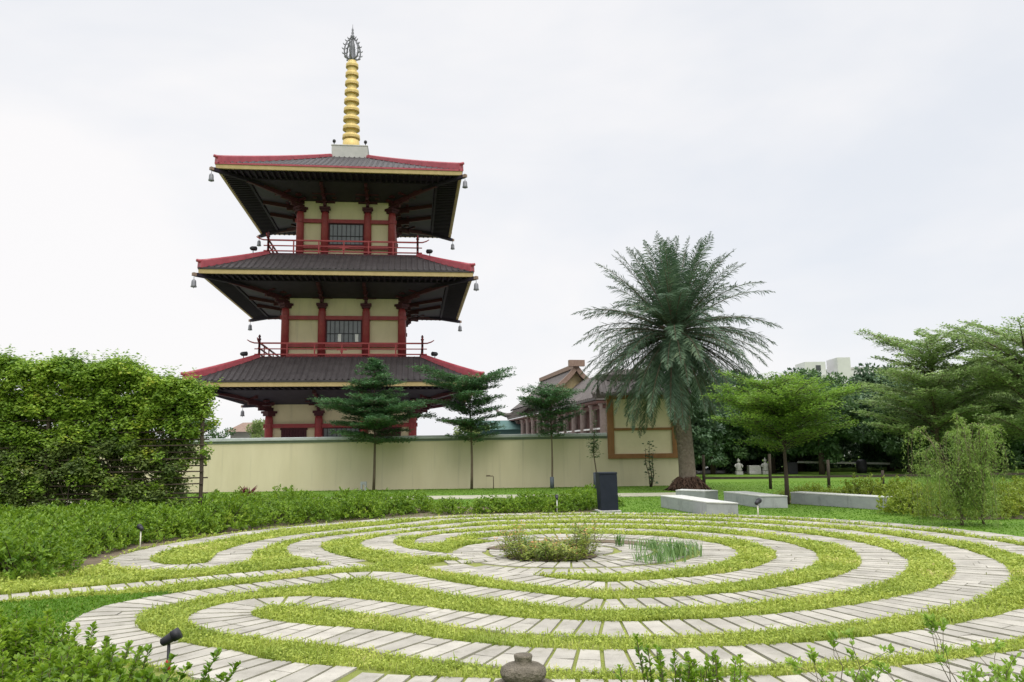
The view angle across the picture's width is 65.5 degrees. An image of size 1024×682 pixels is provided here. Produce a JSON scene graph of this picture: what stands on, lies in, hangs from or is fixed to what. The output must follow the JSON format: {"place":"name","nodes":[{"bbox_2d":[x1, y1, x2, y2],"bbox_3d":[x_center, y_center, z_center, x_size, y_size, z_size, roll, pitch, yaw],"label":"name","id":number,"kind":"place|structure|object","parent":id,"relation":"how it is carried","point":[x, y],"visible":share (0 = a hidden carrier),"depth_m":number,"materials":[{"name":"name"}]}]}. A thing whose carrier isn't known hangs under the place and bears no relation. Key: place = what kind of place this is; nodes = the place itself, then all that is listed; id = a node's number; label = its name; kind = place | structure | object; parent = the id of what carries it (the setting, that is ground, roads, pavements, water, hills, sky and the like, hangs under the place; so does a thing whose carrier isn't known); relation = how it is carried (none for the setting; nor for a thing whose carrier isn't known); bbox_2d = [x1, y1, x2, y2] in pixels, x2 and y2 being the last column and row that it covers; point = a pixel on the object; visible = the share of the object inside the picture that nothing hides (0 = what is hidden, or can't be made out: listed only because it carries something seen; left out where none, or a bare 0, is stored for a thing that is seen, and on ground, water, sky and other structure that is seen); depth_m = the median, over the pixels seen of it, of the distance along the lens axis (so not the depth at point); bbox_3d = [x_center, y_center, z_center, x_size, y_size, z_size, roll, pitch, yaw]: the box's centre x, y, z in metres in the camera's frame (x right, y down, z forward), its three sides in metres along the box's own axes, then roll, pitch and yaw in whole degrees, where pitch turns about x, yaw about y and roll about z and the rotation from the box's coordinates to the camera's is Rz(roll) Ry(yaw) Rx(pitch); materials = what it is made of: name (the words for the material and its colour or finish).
{"place":"outdoors","nodes":[
{"label":"outdoors","id":0,"kind":"place"},
{"bbox_2d":[228,422,264,437],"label":"house","id":1,"kind":"structure","parent":0,"point":[241,432],"depth_m":72.08,"materials":[{"name":"concrete"}]},
{"bbox_2d":[0,510,1023,681],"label":"turf grass","id":2,"kind":"structure","parent":0,"point":[932,564],"depth_m":10.24,"materials":[{"name":"green plant"}]},
{"bbox_2d":[0,512,1023,681],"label":"labyrinth path","id":3,"kind":"structure","parent":0,"point":[115,622],"depth_m":9.11,"materials":[{"name":"grey stone"}]},
{"bbox_2d":[506,553,596,560],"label":"flower bed soil","id":4,"kind":"structure","parent":3,"relation":"on","point":[591,556],"depth_m":13.30,"materials":[{"name":"brown soil"}]},
{"bbox_2d":[494,518,606,561],"bbox_3d":[0.663,3.418,13.639,1.995,0.672,1.721,-1,-8,0],"label":"flowering bush","id":5,"kind":"object","parent":4,"relation":"on","point":[569,549],"visible":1,"depth_m":13.37,"materials":[{"name":"green plant"}]},
{"bbox_2d":[488,539,649,549],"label":"bed soil","id":6,"kind":"structure","parent":3,"relation":"on","point":[601,540],"depth_m":15.45,"materials":[{"name":"brown soil"}]},
{"bbox_2d":[628,535,670,550],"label":"lily clump","id":7,"kind":"object","parent":3,"relation":"on","point":[651,542],"visible":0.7,"depth_m":14.23,"materials":[{"name":"green plant"}]},
{"bbox_2d":[631,546,686,564],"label":"lily clump","id":8,"kind":"object","parent":3,"relation":"on","point":[659,556],"visible":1,"depth_m":12.62,"materials":[{"name":"green plant"}]},
{"bbox_2d":[652,536,702,557],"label":"lily clump","id":9,"kind":"object","parent":3,"relation":"on","point":[680,548],"visible":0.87,"depth_m":13.31,"materials":[{"name":"green plant"}]},
{"bbox_2d":[0,0,1023,438],"label":"sky","id":10,"kind":"structure","parent":0,"point":[862,161],"materials":[{"name":"white"}]},
{"bbox_2d":[0,457,1023,681],"bbox_3d":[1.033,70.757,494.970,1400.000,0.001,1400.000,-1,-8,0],"label":"ground","id":11,"kind":"structure","parent":0,"point":[836,470],"depth_m":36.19,"materials":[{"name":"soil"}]},
{"bbox_2d":[42,502,128,538],"bbox_3d":[-9.050,3.844,16.629,1.866,0.922,1.912,5,-10,-37],"label":"shrub","id":12,"kind":"object","parent":11,"relation":"on","point":[78,511],"visible":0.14,"depth_m":16.66,"materials":[{"name":"green plant"}]},
{"bbox_2d":[54,496,123,519],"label":"shrub","id":13,"kind":"object","parent":11,"relation":"on","point":[88,503],"visible":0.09,"depth_m":18.69,"materials":[{"name":"green plant"}]},
{"bbox_2d":[0,603,275,681],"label":"bush","id":14,"kind":"object","parent":11,"relation":"on","point":[34,659],"visible":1,"depth_m":4.55,"materials":[{"name":"green plant"}]},
{"bbox_2d":[160,627,182,681],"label":"spotlight","id":15,"kind":"object","parent":11,"relation":"on","point":[173,635],"visible":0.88,"depth_m":5.12,"materials":[{"name":"metal"}]},
{"bbox_2d":[263,484,311,498],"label":"shrub","id":16,"kind":"object","parent":11,"relation":"on","point":[284,489],"visible":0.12,"depth_m":26.44,"materials":[{"name":"green plant"}]},
{"bbox_2d":[21,433,678,492],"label":"boundary wall","id":17,"kind":"structure","parent":11,"relation":"on","point":[422,462],"depth_m":40.53,"materials":[{"name":"beige paint"}]},
{"bbox_2d":[595,374,690,458],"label":"framed wall panel","id":18,"kind":"structure","parent":17,"relation":"attached to","point":[624,442],"depth_m":40.67,"materials":[{"name":"cream plaster"},{"name":"brown timber"}]},
{"bbox_2d":[32,492,675,504],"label":"footpath","id":19,"kind":"structure","parent":11,"relation":"on","point":[619,495],"depth_m":32.20,"materials":[{"name":"grey concrete"}]},
{"bbox_2d":[307,357,437,490],"bbox_3d":[-6.915,4.127,40.026,6.474,6.673,6.698,-1,-8,0],"label":"layered tree","id":20,"kind":"object","parent":11,"relation":"on","point":[377,418],"visible":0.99,"depth_m":39.36,"materials":[{"name":"green plant"}]},
{"bbox_2d":[406,363,516,488],"bbox_3d":[-2.414,4.274,39.530,5.484,6.114,4.693,-1,-8,0],"label":"layered tree","id":21,"kind":"object","parent":11,"relation":"on","point":[465,391],"visible":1,"depth_m":39.43,"materials":[{"name":"green plant"}]},
{"bbox_2d":[494,652,553,681],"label":"stone lantern","id":22,"kind":"object","parent":11,"relation":"on","point":[523,667],"visible":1,"depth_m":3.01,"materials":[{"name":"grey stone"}]},
{"bbox_2d":[515,381,585,488],"bbox_3d":[1.909,4.606,39.256,3.676,5.257,4.050,-1,-8,0],"label":"layered tree","id":23,"kind":"object","parent":11,"relation":"on","point":[559,395],"visible":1,"depth_m":39.13,"materials":[{"name":"green plant"}]},
{"bbox_2d":[586,409,601,487],"bbox_3d":[4.026,5.240,38.876,0.895,3.835,0.912,-1,-8,0],"label":"sapling","id":24,"kind":"object","parent":11,"relation":"on","point":[594,445],"visible":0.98,"depth_m":38.78,"materials":[{"name":"green plant"}]},
{"bbox_2d":[595,472,620,511],"bbox_3d":[2.846,4.506,23.800,0.660,1.160,0.660,0,-8,-7],"label":"information sign panel","id":25,"kind":"object","parent":11,"relation":"on","point":[607,491],"visible":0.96,"depth_m":23.57,"materials":[{"name":"metal"}]},
{"bbox_2d":[642,441,659,486],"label":"climbing plant","id":26,"kind":"object","parent":11,"relation":"on","point":[650,477],"visible":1,"depth_m":39.09,"materials":[{"name":"green plant"}]},
{"bbox_2d":[571,230,782,490],"bbox_3d":[7.391,0.818,36.383,9.320,11.828,9.228,-1,-8,0],"label":"date palm","id":27,"kind":"object","parent":11,"relation":"on","point":[675,359],"visible":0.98,"depth_m":35.25,"materials":[{"name":"green plant"}]},
{"bbox_2d":[615,633,748,681],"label":"shrub","id":28,"kind":"object","parent":11,"relation":"on","point":[692,671],"visible":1,"depth_m":3.43,"materials":[{"name":"green plant"}]},
{"bbox_2d":[675,489,717,499],"bbox_3d":[6.413,5.459,28.167,0.736,0.375,1.590,6,-10,-40],"label":"block bench","id":29,"kind":"object","parent":11,"relation":"on","point":[710,494],"visible":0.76,"depth_m":27.73,"materials":[{"name":"grey concrete"}]},
{"bbox_2d":[660,495,737,514],"bbox_3d":[5.355,4.775,23.152,0.715,0.375,4.201,0,-8,-9],"label":"block bench","id":30,"kind":"object","parent":11,"relation":"on","point":[690,504],"visible":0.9,"depth_m":22.45,"materials":[{"name":"grey concrete"}]},
{"bbox_2d":[689,387,739,466],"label":"round tree","id":31,"kind":"object","parent":11,"relation":"on","point":[703,428],"visible":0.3,"depth_m":50.78,"materials":[{"name":"green plant"}]},
{"bbox_2d":[692,398,748,473],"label":"round tree","id":32,"kind":"object","parent":11,"relation":"on","point":[728,443],"visible":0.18,"depth_m":56.29,"materials":[{"name":"green plant"}]},
{"bbox_2d":[689,369,781,472],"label":"dark tree","id":33,"kind":"object","parent":11,"relation":"on","point":[731,467],"visible":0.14,"depth_m":58.10,"materials":[{"name":"green plant"}]},
{"bbox_2d":[721,450,776,469],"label":"dark tree","id":34,"kind":"object","parent":11,"relation":"on","point":[757,460],"visible":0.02,"depth_m":64.79,"materials":[{"name":"green plant"}]},
{"bbox_2d":[723,491,787,507],"bbox_3d":[7.740,5.065,25.480,0.772,0.375,3.065,0,-8,-8],"label":"block bench","id":35,"kind":"object","parent":11,"relation":"on","point":[747,498],"visible":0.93,"depth_m":24.71,"materials":[{"name":"grey concrete"}]},
{"bbox_2d":[739,373,809,473],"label":"round tree","id":36,"kind":"object","parent":11,"relation":"on","point":[773,465],"visible":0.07,"depth_m":57.02,"materials":[{"name":"green plant"}]},
{"bbox_2d":[700,366,867,504],"bbox_3d":[8.620,2.934,25.512,5.095,4.584,5.416,-1,-8,0],"label":"layered tree","id":37,"kind":"object","parent":11,"relation":"on","point":[782,411],"visible":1,"depth_m":25.20,"materials":[{"name":"green plant"}]},
{"bbox_2d":[764,373,850,470],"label":"dark tree","id":38,"kind":"object","parent":11,"relation":"on","point":[801,466],"visible":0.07,"depth_m":60.37,"materials":[{"name":"green plant"}]},
{"bbox_2d":[782,367,854,461],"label":"dark tree","id":39,"kind":"object","parent":11,"relation":"on","point":[844,446],"visible":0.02,"depth_m":66.74,"materials":[{"name":"green plant"}]},
{"bbox_2d":[777,368,865,474],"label":"round tree","id":40,"kind":"object","parent":11,"relation":"on","point":[828,448],"visible":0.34,"depth_m":53.27,"materials":[{"name":"green plant"}]},
{"bbox_2d":[787,459,889,473],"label":"barrier bar","id":41,"kind":"object","parent":11,"relation":"on","point":[861,465],"visible":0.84,"depth_m":54.98,"materials":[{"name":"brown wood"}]},
{"bbox_2d":[790,491,889,509],"bbox_3d":[10.044,4.891,24.472,0.625,0.375,3.842,3,-9,-23],"label":"block bench","id":42,"kind":"object","parent":11,"relation":"on","point":[859,501],"visible":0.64,"depth_m":24.22,"materials":[{"name":"grey concrete"}]},
{"bbox_2d":[785,627,902,681],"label":"shrub","id":43,"kind":"object","parent":11,"relation":"on","point":[812,656],"visible":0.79,"depth_m":3.42,"materials":[{"name":"green plant"}]},
{"bbox_2d":[699,443,1023,469],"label":"woods","id":44,"kind":"object","parent":11,"relation":"on","point":[851,456],"visible":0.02,"depth_m":70.24,"materials":[{"name":"green plant"}]},
{"bbox_2d":[702,454,1023,489],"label":"post and rail fence","id":45,"kind":"object","parent":11,"relation":"on","point":[770,477],"visible":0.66,"depth_m":35.44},
{"bbox_2d":[841,363,942,470],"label":"dark tree","id":46,"kind":"object","parent":11,"relation":"on","point":[870,454],"visible":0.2,"depth_m":58.86,"materials":[{"name":"green plant"}]},
{"bbox_2d":[859,390,969,472],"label":"round tree","id":47,"kind":"object","parent":11,"relation":"on","point":[893,446],"visible":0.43,"depth_m":53.75,"materials":[{"name":"green plant"}]},
{"bbox_2d":[843,612,1023,681],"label":"shrub","id":48,"kind":"object","parent":11,"relation":"on","point":[1007,668],"visible":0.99,"depth_m":3.56,"materials":[{"name":"green plant"}]},
{"bbox_2d":[850,318,1023,471],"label":"layered tree","id":49,"kind":"object","parent":11,"relation":"on","point":[931,386],"visible":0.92,"depth_m":47.10,"materials":[{"name":"green plant"}]},
{"bbox_2d":[891,355,1023,472],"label":"layered tree","id":50,"kind":"object","parent":11,"relation":"on","point":[1004,410],"visible":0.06,"depth_m":51.30,"materials":[{"name":"green plant"}]},
{"bbox_2d":[901,411,1023,527],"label":"willow","id":51,"kind":"object","parent":11,"relation":"on","point":[960,485],"visible":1,"depth_m":18.06,"materials":[{"name":"green plant"}]},
{"bbox_2d":[925,313,1023,440],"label":"layered tree","id":52,"kind":"object","parent":11,"relation":"on","point":[1014,340],"visible":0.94,"depth_m":43.61,"materials":[{"name":"green plant"}]},
{"bbox_2d":[951,394,1023,471],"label":"round tree","id":53,"kind":"object","parent":11,"relation":"on","point":[1018,444],"visible":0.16,"depth_m":53.13,"materials":[{"name":"green plant"}]},
{"bbox_2d":[7,491,1023,581],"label":"planting bed ground","id":54,"kind":"structure","parent":0,"point":[90,560],"depth_m":19.81,"materials":[{"name":"brown soil"}]},
{"bbox_2d":[0,503,28,534],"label":"shrub","id":55,"kind":"object","parent":54,"relation":"on","point":[7,521],"visible":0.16,"depth_m":14.60,"materials":[{"name":"green plant"}]},
{"bbox_2d":[0,504,83,534],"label":"shrub","id":56,"kind":"object","parent":54,"relation":"on","point":[39,520],"visible":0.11,"depth_m":15.41,"materials":[{"name":"green plant"}]},
{"bbox_2d":[0,524,85,580],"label":"shrub","id":57,"kind":"object","parent":54,"relation":"on","point":[43,553],"visible":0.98,"depth_m":12.23,"materials":[{"name":"green plant"}]},
{"bbox_2d":[0,521,89,570],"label":"shrub","id":58,"kind":"object","parent":54,"relation":"on","point":[28,529],"visible":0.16,"depth_m":13.31,"materials":[{"name":"green plant"}]},
{"bbox_2d":[17,504,83,519],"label":"shrub","id":59,"kind":"object","parent":54,"relation":"on","point":[47,512],"visible":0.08,"depth_m":17.46,"materials":[{"name":"green plant"}]},
{"bbox_2d":[17,519,103,560],"bbox_3d":[-8.296,3.596,14.430,1.760,0.723,1.637,6,-10,-40],"label":"shrub","id":60,"kind":"object","parent":54,"relation":"on","point":[74,533],"visible":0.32,"depth_m":14.52,"materials":[{"name":"green plant"}]},
{"bbox_2d":[70,514,136,552],"bbox_3d":[-8.177,3.723,15.430,1.391,0.744,1.766,-1,-8,1],"label":"shrub","id":61,"kind":"object","parent":54,"relation":"on","point":[102,531],"visible":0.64,"depth_m":15.44,"materials":[{"name":"green plant"}]},
{"bbox_2d":[0,389,208,507],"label":"trellis","id":62,"kind":"object","parent":54,"relation":"on","point":[201,465],"visible":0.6,"depth_m":20.76,"materials":[{"name":"brown wood"}]},
{"bbox_2d":[0,344,223,511],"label":"vine","id":63,"kind":"object","parent":62,"relation":"attached to","point":[77,384],"visible":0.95,"depth_m":20.73,"materials":[{"name":"green plant"}]},
{"bbox_2d":[86,501,153,536],"bbox_3d":[-8.881,3.947,17.490,1.909,0.921,1.614,3,-9,-27],"label":"shrub","id":64,"kind":"object","parent":54,"relation":"on","point":[105,511],"visible":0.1,"depth_m":17.47,"materials":[{"name":"green plant"}]},
{"bbox_2d":[96,513,159,545],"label":"shrub","id":65,"kind":"object","parent":54,"relation":"on","point":[136,540],"visible":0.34,"depth_m":16.63,"materials":[{"name":"green plant"}]},
{"bbox_2d":[90,496,177,535],"bbox_3d":[-8.600,4.047,18.381,2.092,0.963,2.140,-8,-11,41],"label":"shrub","id":66,"kind":"object","parent":54,"relation":"on","point":[143,507],"visible":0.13,"depth_m":18.41,"materials":[{"name":"green plant"}]},
{"bbox_2d":[116,505,205,542],"bbox_3d":[-7.710,4.003,17.537,1.872,0.760,1.819,2,-8,-18],"label":"shrub","id":67,"kind":"object","parent":54,"relation":"on","point":[164,524],"visible":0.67,"depth_m":17.43,"materials":[{"name":"green plant"}]},
{"bbox_2d":[145,497,198,530],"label":"shrub","id":68,"kind":"object","parent":54,"relation":"on","point":[182,506],"visible":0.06,"depth_m":19.51,"materials":[{"name":"green plant"}]},
{"bbox_2d":[158,502,224,536],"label":"shrub","id":69,"kind":"object","parent":54,"relation":"on","point":[199,514],"visible":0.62,"depth_m":18.40,"materials":[{"name":"green plant"}]},
{"bbox_2d":[188,493,272,531],"bbox_3d":[-7.218,4.182,19.593,1.847,0.964,2.318,-8,-11,41],"label":"shrub","id":70,"kind":"object","parent":54,"relation":"on","point":[232,508],"visible":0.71,"depth_m":19.49,"materials":[{"name":"green plant"}]},
{"bbox_2d":[228,492,276,506],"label":"shrub","id":71,"kind":"object","parent":54,"relation":"on","point":[256,499],"visible":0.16,"depth_m":23.03,"materials":[{"name":"green plant"}]},
{"bbox_2d":[247,499,308,526],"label":"shrub","id":72,"kind":"object","parent":54,"relation":"on","point":[291,517],"visible":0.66,"depth_m":20.87,"materials":[{"name":"green plant"}]},
{"bbox_2d":[259,492,310,521],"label":"shrub","id":73,"kind":"object","parent":54,"relation":"on","point":[294,502],"visible":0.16,"depth_m":22.29,"materials":[{"name":"green plant"}]},
{"bbox_2d":[269,488,315,506],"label":"shrub","id":74,"kind":"object","parent":54,"relation":"on","point":[289,495],"visible":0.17,"depth_m":23.80,"materials":[{"name":"green plant"}]},
{"bbox_2d":[292,495,340,522],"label":"shrub","id":75,"kind":"object","parent":54,"relation":"on","point":[314,515],"visible":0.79,"depth_m":21.58,"materials":[{"name":"green plant"}]},
{"bbox_2d":[323,486,385,514],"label":"shrub","id":76,"kind":"object","parent":54,"relation":"on","point":[345,492],"visible":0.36,"depth_m":23.26,"materials":[{"name":"green plant"}]},
{"bbox_2d":[329,489,385,519],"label":"shrub","id":77,"kind":"object","parent":54,"relation":"on","point":[374,508],"visible":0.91,"depth_m":22.24,"materials":[{"name":"green plant"}]},
{"bbox_2d":[359,490,416,515],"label":"shrub","id":78,"kind":"object","parent":54,"relation":"on","point":[388,502],"visible":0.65,"depth_m":23.59,"materials":[{"name":"green plant"}]},
{"bbox_2d":[388,489,435,512],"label":"shrub","id":79,"kind":"object","parent":54,"relation":"on","point":[419,499],"visible":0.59,"depth_m":24.42,"materials":[{"name":"green plant"}]},
{"bbox_2d":[429,496,468,514],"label":"shrub","id":80,"kind":"object","parent":54,"relation":"on","point":[451,505],"visible":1,"depth_m":23.59,"materials":[{"name":"green plant"}]},
{"bbox_2d":[463,491,517,513],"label":"shrub","id":81,"kind":"object","parent":54,"relation":"on","point":[480,504],"visible":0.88,"depth_m":23.71,"materials":[{"name":"green plant"}]},
{"bbox_2d":[495,495,533,512],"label":"shrub","id":82,"kind":"object","parent":54,"relation":"on","point":[520,507],"visible":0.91,"depth_m":23.72,"materials":[{"name":"green plant"}]},
{"bbox_2d":[513,488,552,511],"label":"shrub","id":83,"kind":"object","parent":54,"relation":"on","point":[531,497],"visible":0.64,"depth_m":24.34,"materials":[{"name":"green plant"}]},
{"bbox_2d":[534,492,575,512],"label":"shrub","id":84,"kind":"object","parent":54,"relation":"on","point":[547,503],"visible":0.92,"depth_m":23.69,"materials":[{"name":"green plant"}]},
{"bbox_2d":[546,486,595,510],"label":"shrub","id":85,"kind":"object","parent":54,"relation":"on","point":[580,499],"visible":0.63,"depth_m":24.28,"materials":[{"name":"green plant"}]},
{"bbox_2d":[833,472,895,494],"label":"hedge shrub","id":86,"kind":"object","parent":54,"relation":"on","point":[866,486],"visible":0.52,"depth_m":25.41,"materials":[{"name":"green plant"}]},
{"bbox_2d":[875,482,943,514],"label":"hedge shrub","id":87,"kind":"object","parent":54,"relation":"on","point":[894,503],"visible":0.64,"depth_m":21.17,"materials":[{"name":"green plant"}]},
{"bbox_2d":[881,476,938,508],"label":"hedge shrub","id":88,"kind":"object","parent":54,"relation":"on","point":[899,484],"visible":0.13,"depth_m":23.22,"materials":[{"name":"green plant"}]},
{"bbox_2d":[908,486,978,519],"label":"hedge shrub","id":89,"kind":"object","parent":54,"relation":"on","point":[918,508],"visible":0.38,"depth_m":19.78,"materials":[{"name":"green plant"}]},
{"bbox_2d":[955,490,1018,518],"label":"hedge shrub","id":90,"kind":"object","parent":54,"relation":"on","point":[1009,512],"visible":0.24,"depth_m":19.55,"materials":[{"name":"green plant"}]},
{"bbox_2d":[993,483,1023,516],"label":"hedge shrub","id":91,"kind":"object","parent":54,"relation":"on","point":[1014,497],"visible":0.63,"depth_m":19.90,"materials":[{"name":"green plant"}]},
{"bbox_2d":[696,467,783,473],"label":"courtyard paving","id":92,"kind":"structure","parent":0,"point":[721,471],"depth_m":62.81,"materials":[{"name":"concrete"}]},
{"bbox_2d":[171,415,235,438],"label":"tree","id":93,"kind":"object","parent":92,"relation":"on","point":[217,435],"visible":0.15,"depth_m":69.95,"materials":[{"name":"green plant"}]},
{"bbox_2d":[245,418,264,437],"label":"tree","id":94,"kind":"object","parent":92,"relation":"on","point":[257,429],"visible":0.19,"depth_m":68.85,"materials":[{"name":"green plant"}]},
{"bbox_2d":[180,26,487,437],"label":"pagoda","id":95,"kind":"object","parent":92,"relation":"on","point":[343,291],"visible":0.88,"depth_m":49.41,"materials":[{"name":"concrete"}]},
{"bbox_2d":[280,428,307,437],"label":"lattice window","id":96,"kind":"structure","parent":95,"relation":"in","point":[285,432],"depth_m":48.13,"materials":[{"name":"red wood"}]},
{"bbox_2d":[322,427,359,436],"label":"window","id":97,"kind":"structure","parent":95,"relation":"in","point":[325,431],"depth_m":48.43,"materials":[{"name":"grey glass"}]},
{"bbox_2d":[325,320,361,342],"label":"window","id":98,"kind":"structure","parent":95,"relation":"in","point":[336,330],"depth_m":50.04,"materials":[{"name":"grey glass"}]},
{"bbox_2d":[328,223,363,245],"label":"window","id":99,"kind":"structure","parent":95,"relation":"in","point":[337,231],"depth_m":51.61,"materials":[{"name":"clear glass"}]},
{"bbox_2d":[482,420,525,434],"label":"shed","id":100,"kind":"structure","parent":92,"relation":"on","point":[512,427],"depth_m":91.47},
{"bbox_2d":[496,360,644,433],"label":"temple hall","id":101,"kind":"structure","parent":92,"relation":"on","point":[569,376],"depth_m":73.70,"materials":[{"name":"white paint"}]},
{"bbox_2d":[767,357,855,451],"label":"apartment block","id":102,"kind":"structure","parent":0,"point":[841,365],"depth_m":161.06,"materials":[{"name":"grey concrete"}]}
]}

